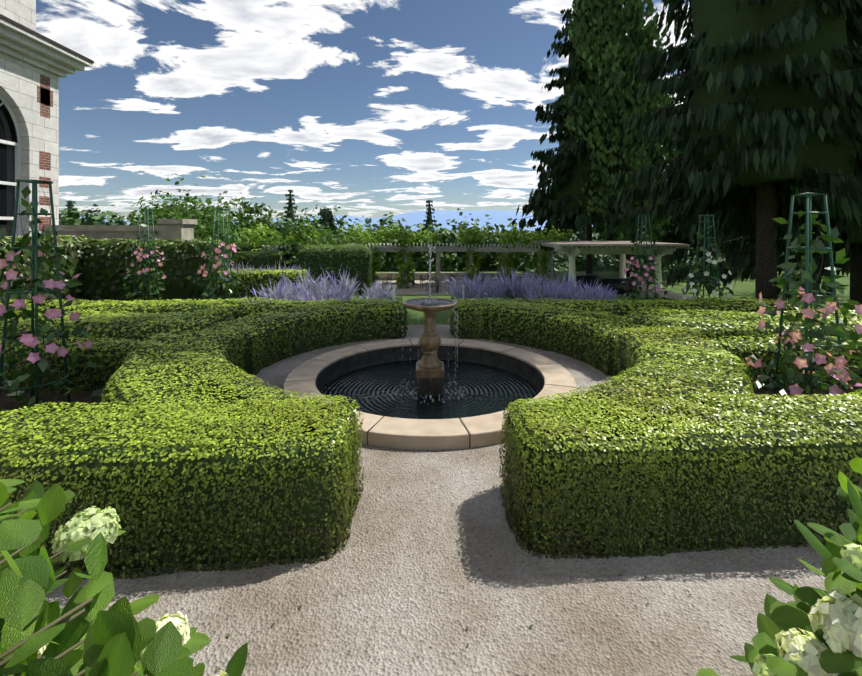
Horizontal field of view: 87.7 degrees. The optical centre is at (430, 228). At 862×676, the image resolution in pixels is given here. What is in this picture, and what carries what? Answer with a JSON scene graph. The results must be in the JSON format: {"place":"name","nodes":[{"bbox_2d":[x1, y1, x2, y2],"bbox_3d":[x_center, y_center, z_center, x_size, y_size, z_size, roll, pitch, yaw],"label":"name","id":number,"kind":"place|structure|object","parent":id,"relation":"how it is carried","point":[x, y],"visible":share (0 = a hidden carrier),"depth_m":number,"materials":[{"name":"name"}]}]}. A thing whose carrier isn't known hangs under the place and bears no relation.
{"place":"outdoors","nodes":[
{"label":"outdoors","id":0,"kind":"place"},
{"bbox_2d":[145,209,158,224],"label":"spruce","id":1,"kind":"object","parent":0,"point":[149,213],"depth_m":51.44,"materials":[{"name":"green plant"}]},
{"bbox_2d":[61,210,592,232],"bbox_3d":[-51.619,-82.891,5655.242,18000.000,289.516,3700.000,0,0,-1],"label":"distant hills","id":2,"kind":"structure","parent":0,"point":[442,217],"depth_m":4397.48,"materials":[{"name":"blue"}]},
{"bbox_2d":[36,0,693,220],"label":"sky","id":3,"kind":"structure","parent":0,"point":[366,108],"materials":[{"name":"blue"}]},
{"bbox_2d":[45,325,825,675],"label":"gravel path","id":4,"kind":"structure","parent":0,"point":[395,591],"depth_m":2.28,"materials":[{"name":"beige gravel"}]},
{"bbox_2d":[0,391,109,416],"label":"soil bed","id":5,"kind":"object","parent":4,"relation":"on","point":[7,402],"depth_m":4.86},
{"bbox_2d":[0,179,103,415],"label":"climbing rose","id":6,"kind":"object","parent":5,"relation":"on","point":[55,283],"visible":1,"depth_m":4.51,"materials":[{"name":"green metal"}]},
{"bbox_2d":[0,336,160,392],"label":"hedge","id":7,"kind":"object","parent":4,"relation":"on","point":[111,355],"visible":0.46,"depth_m":5.14,"materials":[{"name":"green plant"}]},
{"bbox_2d":[0,308,234,340],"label":"tall hedge","id":8,"kind":"object","parent":4,"relation":"on","point":[135,326],"visible":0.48,"depth_m":5.79,"materials":[{"name":"green plant"}]},
{"bbox_2d":[0,478,247,675],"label":"hydrangea","id":9,"kind":"object","parent":4,"relation":"on","point":[82,632],"visible":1,"depth_m":1.06,"materials":[{"name":"green plant"}]},
{"bbox_2d":[0,395,358,579],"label":"hedge","id":10,"kind":"object","parent":4,"relation":"on","point":[173,503],"visible":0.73,"depth_m":2.51,"materials":[{"name":"green plant"}]},
{"bbox_2d":[0,297,407,338],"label":"hedge","id":11,"kind":"object","parent":4,"relation":"on","point":[394,322],"visible":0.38,"depth_m":7.69,"materials":[{"name":"green plant"}]},
{"bbox_2d":[100,329,363,547],"bbox_3d":[-1.993,1.525,3.939,1.494,0.725,3.900,0,0,-39],"label":"hedge","id":12,"kind":"object","parent":4,"relation":"on","point":[180,369],"visible":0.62,"depth_m":3.37,"materials":[{"name":"green plant"}]},
{"bbox_2d":[201,298,407,377],"bbox_3d":[-1.906,1.576,7.135,1.476,0.624,3.843,0,0,41],"label":"hedge","id":13,"kind":"object","parent":4,"relation":"on","point":[271,337],"visible":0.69,"depth_m":6.81,"materials":[{"name":"green plant"}]},
{"bbox_2d":[53,327,690,671],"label":"fallen leaves","id":14,"kind":"object","parent":4,"relation":"on","point":[228,635],"visible":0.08,"depth_m":2.25,"materials":[{"name":"brown plant"}]},
{"bbox_2d":[283,338,575,449],"bbox_3d":[-0.012,2.081,5.479,3.400,0.673,3.400,0,0,-1],"label":"pool basin","id":15,"kind":"object","parent":4,"relation":"on","point":[494,379],"visible":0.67,"depth_m":5.45,"materials":[{"name":"stone"}]},
{"bbox_2d":[395,244,464,404],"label":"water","id":16,"kind":"structure","parent":15,"relation":"on","point":[429,370],"depth_m":5.36,"materials":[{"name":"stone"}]},
{"bbox_2d":[449,299,653,375],"bbox_3d":[1.857,1.576,7.177,1.464,0.628,3.847,0,0,-42],"label":"hedge","id":17,"kind":"object","parent":4,"relation":"on","point":[588,337],"visible":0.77,"depth_m":6.85,"materials":[{"name":"green plant"}]},
{"bbox_2d":[504,325,755,557],"bbox_3d":[1.987,1.520,3.983,1.482,0.734,3.959,0,0,37],"label":"hedge","id":18,"kind":"object","parent":4,"relation":"on","point":[665,363],"visible":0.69,"depth_m":3.10,"materials":[{"name":"green plant"}]},
{"bbox_2d":[450,297,812,338],"bbox_3d":[3.498,1.573,8.057,6.290,0.646,0.997,0,0,-1],"label":"hedge","id":19,"kind":"object","parent":4,"relation":"on","point":[467,316],"visible":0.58,"depth_m":7.79,"materials":[{"name":"green plant"}]},
{"bbox_2d":[499,391,861,559],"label":"hedge","id":20,"kind":"object","parent":4,"relation":"on","point":[758,472],"visible":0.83,"depth_m":2.63,"materials":[{"name":"green plant"}]},
{"bbox_2d":[624,308,861,339],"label":"tall hedge","id":21,"kind":"object","parent":4,"relation":"on","point":[718,324],"visible":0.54,"depth_m":5.96,"materials":[{"name":"green plant"}]},
{"bbox_2d":[696,457,861,675],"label":"hydrangea","id":22,"kind":"object","parent":4,"relation":"on","point":[810,631],"visible":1,"depth_m":1.24,"materials":[{"name":"green plant"}]},
{"bbox_2d":[750,389,859,399],"bbox_3d":[4.352,1.859,3.969,4.700,0.001,2.700,0,0,-1],"label":"soil bed","id":23,"kind":"object","parent":4,"relation":"on","point":[764,391],"depth_m":5.10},
{"bbox_2d":[705,334,861,390],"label":"hedge","id":24,"kind":"object","parent":23,"relation":"on","point":[742,350],"visible":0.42,"depth_m":5.22,"materials":[{"name":"green plant"}]},
{"bbox_2d":[744,193,861,398],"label":"climbing rose","id":25,"kind":"object","parent":23,"relation":"on","point":[812,361],"visible":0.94,"depth_m":4.28,"materials":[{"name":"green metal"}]},
{"bbox_2d":[419,275,454,292],"bbox_3d":[0.388,3.276,26.659,2.186,0.983,1.824,0,0,-1],"label":"patio table set","id":26,"kind":"object","parent":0,"point":[437,286],"visible":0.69,"depth_m":26.93,"materials":[{"name":"black metal"}]},
{"bbox_2d":[375,280,531,294],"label":"patio paving","id":27,"kind":"structure","parent":0,"point":[417,289],"depth_m":28.21,"materials":[{"name":"stone"}]},
{"bbox_2d":[372,274,391,289],"bbox_3d":[-3.365,3.276,27.263,1.912,0.983,1.931,0,0,-1],"label":"patio table set","id":28,"kind":"object","parent":27,"relation":"on","point":[386,282],"visible":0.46,"depth_m":27.47,"materials":[{"name":"black metal"}]},
{"bbox_2d":[260,243,543,288],"bbox_3d":[-1.710,2.387,29.184,19.049,2.760,5.372,0,0,-4],"label":"pergola","id":29,"kind":"object","parent":27,"relation":"on","point":[439,249],"visible":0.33,"depth_m":28.34,"materials":[{"name":"wood"}]},
{"bbox_2d":[238,222,575,287],"bbox_3d":[-1.091,1.849,29.194,21.391,4.420,6.943,0,0,-7],"label":"wisteria vine","id":30,"kind":"object","parent":29,"relation":"on","point":[467,236],"visible":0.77,"depth_m":28.18,"materials":[{"name":"green plant"}]},
{"bbox_2d":[401,271,428,286],"bbox_3d":[-1.028,3.276,29.584,2.002,0.983,2.101,0,0,-1],"label":"patio table set","id":31,"kind":"object","parent":27,"relation":"on","point":[414,283],"visible":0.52,"depth_m":29.50,"materials":[{"name":"black metal"}]},
{"bbox_2d":[450,271,483,284],"bbox_3d":[2.373,3.276,29.894,1.806,0.983,1.927,0,0,-44],"label":"patio table set","id":32,"kind":"object","parent":27,"relation":"on","point":[462,276],"visible":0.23,"depth_m":29.87,"materials":[{"name":"black metal"}]},
{"bbox_2d":[476,273,510,287],"bbox_3d":[3.840,3.276,27.525,2.035,0.983,1.939,0,0,-1],"label":"patio table set","id":33,"kind":"object","parent":27,"relation":"on","point":[490,279],"visible":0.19,"depth_m":27.10,"materials":[{"name":"black metal"}]},
{"bbox_2d":[511,271,527,281],"bbox_3d":[5.926,3.276,29.091,1.967,0.983,2.141,0,0,-1],"label":"patio table set","id":34,"kind":"object","parent":27,"relation":"on","point":[520,276],"visible":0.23,"depth_m":29.01,"materials":[{"name":"black metal"}]},
{"bbox_2d":[217,268,849,649],"bbox_3d":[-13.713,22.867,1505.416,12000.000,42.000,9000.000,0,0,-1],"label":"ground","id":35,"kind":"structure","parent":0,"point":[744,288],"depth_m":26.56,"materials":[{"name":"green plant"}]},
{"bbox_2d":[0,0,93,239],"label":"mansion","id":36,"kind":"structure","parent":35,"relation":"on","point":[35,66],"depth_m":11.93,"materials":[{"name":"stone"}]},
{"bbox_2d":[0,235,98,301],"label":"hedge","id":37,"kind":"object","parent":35,"relation":"on","point":[70,266],"visible":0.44,"depth_m":10.89,"materials":[{"name":"green plant"}]},
{"bbox_2d":[65,201,78,219],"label":"spruce","id":38,"kind":"object","parent":35,"relation":"on","point":[69,205],"visible":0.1,"depth_m":87.10,"materials":[{"name":"green plant"}]},
{"bbox_2d":[59,207,119,223],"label":"treeline tree","id":39,"kind":"object","parent":35,"relation":"on","point":[65,212],"visible":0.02,"depth_m":60.64,"materials":[{"name":"green plant"}]},
{"bbox_2d":[59,209,138,224],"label":"treeline tree","id":40,"kind":"object","parent":35,"relation":"on","point":[91,219],"visible":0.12,"depth_m":44.19,"materials":[{"name":"green plant"}]},
{"bbox_2d":[75,204,141,224],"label":"treeline tree","id":41,"kind":"object","parent":35,"relation":"on","point":[95,205],"visible":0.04,"depth_m":77.34,"materials":[{"name":"green plant"}]},
{"bbox_2d":[43,219,196,240],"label":"terrace wall","id":42,"kind":"structure","parent":35,"relation":"on","point":[170,229],"depth_m":12.39,"materials":[{"name":"stone"}]},
{"bbox_2d":[122,210,166,301],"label":"climbing rose","id":43,"kind":"object","parent":35,"relation":"on","point":[144,255],"visible":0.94,"depth_m":10.74,"materials":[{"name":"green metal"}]},
{"bbox_2d":[79,238,228,301],"bbox_3d":[-7.389,1.127,12.056,3.659,1.770,0.959,0,0,-1],"label":"hedge","id":44,"kind":"object","parent":35,"relation":"on","point":[105,263],"visible":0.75,"depth_m":11.70,"materials":[{"name":"green plant"}]},
{"bbox_2d":[133,195,249,265],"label":"climbing vine","id":45,"kind":"object","parent":35,"relation":"on","point":[205,229],"visible":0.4,"depth_m":17.38,"materials":[{"name":"green plant"}]},
{"bbox_2d":[108,174,286,241],"bbox_3d":[-15.594,0.007,31.295,10.273,7.196,10.541,0,0,-1],"label":"round tree","id":46,"kind":"object","parent":35,"relation":"on","point":[186,199],"visible":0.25,"depth_m":31.14,"materials":[{"name":"green plant"}]},
{"bbox_2d":[197,209,242,301],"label":"climbing rose","id":47,"kind":"object","parent":35,"relation":"on","point":[218,250],"visible":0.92,"depth_m":9.82,"materials":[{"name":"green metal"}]},
{"bbox_2d":[226,250,288,269],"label":"yew hedge","id":48,"kind":"object","parent":35,"relation":"on","point":[256,259],"visible":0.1,"depth_m":24.90,"materials":[{"name":"green plant"}]},
{"bbox_2d":[220,196,298,245],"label":"treeline tree","id":49,"kind":"object","parent":35,"relation":"on","point":[252,210],"visible":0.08,"depth_m":45.74,"materials":[{"name":"green plant"}]},
{"bbox_2d":[219,268,309,300],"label":"hedge","id":50,"kind":"object","parent":35,"relation":"on","point":[251,281],"visible":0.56,"depth_m":12.04,"materials":[{"name":"green plant"}]},
{"bbox_2d":[283,190,298,226],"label":"spruce","id":51,"kind":"object","parent":35,"relation":"on","point":[289,212],"visible":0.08,"depth_m":107.48,"materials":[{"name":"green plant"}]},
{"bbox_2d":[230,241,372,295],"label":"hedge","id":52,"kind":"object","parent":35,"relation":"on","point":[356,258],"visible":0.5,"depth_m":21.45,"materials":[{"name":"green plant"}]},
{"bbox_2d":[260,206,368,269],"bbox_3d":[-6.731,1.316,27.567,6.116,5.341,8.246,0,0,-1],"label":"round tree","id":53,"kind":"object","parent":35,"relation":"on","point":[333,241],"visible":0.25,"depth_m":25.77,"materials":[{"name":"green plant"}]},
{"bbox_2d":[279,214,351,234],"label":"treeline tree","id":54,"kind":"object","parent":35,"relation":"on","point":[340,220],"visible":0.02,"depth_m":61.19,"materials":[{"name":"green plant"}]},
{"bbox_2d":[315,208,338,239],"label":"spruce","id":55,"kind":"object","parent":35,"relation":"on","point":[326,215],"visible":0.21,"depth_m":51.67,"materials":[{"name":"green plant"}]},
{"bbox_2d":[265,212,390,265],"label":"treeline tree","id":56,"kind":"object","parent":35,"relation":"on","point":[282,221],"visible":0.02,"depth_m":58.01,"materials":[{"name":"green plant"}]},
{"bbox_2d":[300,206,387,234],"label":"treeline tree","id":57,"kind":"object","parent":35,"relation":"on","point":[344,216],"depth_m":108.08,"materials":[{"name":"green plant"}]},
{"bbox_2d":[320,212,410,271],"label":"treeline tree","id":58,"kind":"object","parent":35,"relation":"on","point":[383,222],"visible":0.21,"depth_m":48.37,"materials":[{"name":"green plant"}]},
{"bbox_2d":[375,252,447,271],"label":"treeline tree","id":59,"kind":"object","parent":35,"relation":"on","point":[396,267],"visible":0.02,"depth_m":64.48,"materials":[{"name":"green plant"}]},
{"bbox_2d":[218,260,618,301],"bbox_3d":[-1.921,1.472,10.593,11.731,1.361,5.358,0,0,27],"label":"lavender","id":60,"kind":"object","parent":35,"relation":"on","point":[504,288],"visible":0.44,"depth_m":9.87,"materials":[{"name":"purple plant"}]},
{"bbox_2d":[383,223,466,271],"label":"treeline tree","id":61,"kind":"object","parent":35,"relation":"on","point":[421,259],"visible":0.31,"depth_m":46.14,"materials":[{"name":"green plant"}]},
{"bbox_2d":[389,232,460,271],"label":"treeline tree","id":62,"kind":"object","parent":35,"relation":"on","point":[444,267],"visible":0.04,"depth_m":61.94,"materials":[{"name":"green plant"}]},
{"bbox_2d":[392,285,464,301],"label":"marker posts","id":63,"kind":"object","parent":35,"relation":"on","point":[393,286],"visible":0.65,"depth_m":9.55,"materials":[{"name":"white paint"}]},
{"bbox_2d":[422,198,436,230],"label":"spruce","id":64,"kind":"object","parent":35,"relation":"on","point":[429,220],"visible":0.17,"depth_m":111.61,"materials":[{"name":"green plant"}]},
{"bbox_2d":[376,272,535,280],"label":"patio wall","id":65,"kind":"structure","parent":35,"relation":"on","point":[393,275],"depth_m":32.80,"materials":[{"name":"stone"}]},
{"bbox_2d":[428,219,499,268],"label":"treeline tree","id":66,"kind":"object","parent":35,"relation":"on","point":[437,225],"visible":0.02,"depth_m":77.45,"materials":[{"name":"green plant"}]},
{"bbox_2d":[444,221,533,271],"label":"treeline tree","id":67,"kind":"object","parent":35,"relation":"on","point":[489,259],"visible":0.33,"depth_m":46.53,"materials":[{"name":"green plant"}]},
{"bbox_2d":[459,240,535,271],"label":"treeline tree","id":68,"kind":"object","parent":35,"relation":"on","point":[526,268],"visible":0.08,"depth_m":50.84,"materials":[{"name":"green plant"}]},
{"bbox_2d":[438,208,557,271],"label":"treeline tree","id":69,"kind":"object","parent":35,"relation":"on","point":[482,227],"visible":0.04,"depth_m":58.80,"materials":[{"name":"green plant"}]},
{"bbox_2d":[525,235,568,271],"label":"treeline tree","id":70,"kind":"object","parent":35,"relation":"on","point":[559,268],"visible":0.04,"depth_m":62.56,"materials":[{"name":"green plant"}]},
{"bbox_2d":[503,222,598,271],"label":"treeline tree","id":71,"kind":"object","parent":35,"relation":"on","point":[566,260],"visible":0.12,"depth_m":80.24,"materials":[{"name":"green plant"}]},
{"bbox_2d":[509,227,602,268],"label":"treeline tree","id":72,"kind":"object","parent":35,"relation":"on","point":[584,256],"visible":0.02,"depth_m":78.08,"materials":[{"name":"green plant"}]},
{"bbox_2d":[512,0,651,273],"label":"spruce tree","id":73,"kind":"object","parent":35,"relation":"on","point":[556,204],"visible":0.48,"depth_m":35.19,"materials":[{"name":"green plant"}]},
{"bbox_2d":[568,223,604,271],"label":"shrub","id":74,"kind":"object","parent":35,"relation":"on","point":[580,235],"visible":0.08,"depth_m":82.07,"materials":[{"name":"green plant"}]},
{"bbox_2d":[561,0,679,278],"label":"conifer tree","id":75,"kind":"object","parent":35,"relation":"on","point":[631,20],"visible":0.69,"depth_m":32.39,"materials":[{"name":"green plant"}]},
{"bbox_2d":[580,196,690,240],"bbox_3d":[17.342,0.030,38.425,8.554,7.895,6.550,0,0,33],"label":"tree","id":76,"kind":"object","parent":35,"relation":"on","point":[659,238],"visible":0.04,"depth_m":37.94,"materials":[{"name":"green plant"}]},
{"bbox_2d":[592,233,689,271],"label":"treeline tree","id":77,"kind":"object","parent":35,"relation":"on","point":[607,266],"visible":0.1,"depth_m":83.10,"materials":[{"name":"green plant"}]},
{"bbox_2d":[617,214,671,300],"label":"climbing rose","id":78,"kind":"object","parent":35,"relation":"on","point":[646,270],"visible":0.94,"depth_m":10.62,"materials":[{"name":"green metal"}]},
{"bbox_2d":[613,35,678,271],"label":"cedar tree","id":79,"kind":"object","parent":35,"relation":"on","point":[669,239],"visible":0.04,"depth_m":41.85,"materials":[{"name":"green plant"}]},
{"bbox_2d":[607,230,718,271],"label":"treeline tree","id":80,"kind":"object","parent":35,"relation":"on","point":[662,270],"depth_m":81.32,"materials":[{"name":"green plant"}]},
{"bbox_2d":[638,285,691,299],"bbox_3d":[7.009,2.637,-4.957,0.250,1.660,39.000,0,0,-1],"label":"gravel path","id":81,"kind":"structure","parent":35,"relation":"on","point":[671,294],"depth_m":12.95,"materials":[{"name":"grey gravel"}]},
{"bbox_2d":[681,215,733,300],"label":"climbing rose","id":82,"kind":"object","parent":35,"relation":"on","point":[696,289],"visible":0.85,"depth_m":9.43,"materials":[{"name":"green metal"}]},
{"bbox_2d":[653,3,802,274],"bbox_3d":[24.854,-11.133,39.364,13.081,30.200,11.727,0,0,28],"label":"spruce tree","id":83,"kind":"object","parent":35,"relation":"on","point":[678,253],"visible":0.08,"depth_m":37.67,"materials":[{"name":"green plant"}]},
{"bbox_2d":[607,0,861,300],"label":"spruce tree","id":84,"kind":"object","parent":35,"relation":"on","point":[766,112],"visible":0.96,"depth_m":12.67,"materials":[{"name":"green plant"}]},
{"bbox_2d":[657,6,861,311],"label":"spruce tree","id":85,"kind":"object","parent":35,"relation":"on","point":[732,222],"visible":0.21,"depth_m":15.75,"materials":[{"name":"green plant"}]},
{"bbox_2d":[742,249,820,270],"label":"treeline tree","id":86,"kind":"object","parent":35,"relation":"on","point":[796,254],"depth_m":78.27,"materials":[{"name":"green plant"}]},
{"bbox_2d":[456,232,699,260],"bbox_3d":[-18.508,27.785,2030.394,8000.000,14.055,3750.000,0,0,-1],"label":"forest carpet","id":87,"kind":"object","parent":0,"point":[563,239],"visible":0.02,"depth_m":1456.27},
{"bbox_2d":[566,274,641,294],"bbox_3d":[10.049,3.175,26.272,4.300,1.084,2.000,0,0,-1],"label":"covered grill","id":88,"kind":"object","parent":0,"point":[616,283],"visible":0.65,"depth_m":25.48,"materials":[{"name":"black"}]},
{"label":"pavilion floor","id":89,"kind":"structure","parent":0,"visible":0},
{"bbox_2d":[531,241,689,295],"bbox_3d":[10.044,2.252,26.772,6.800,2.930,6.900,0,0,-1],"label":"pergola","id":90,"kind":"object","parent":89,"relation":"on","point":[571,250],"visible":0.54,"depth_m":24.43,"materials":[{"name":"white paint"}]}
]}

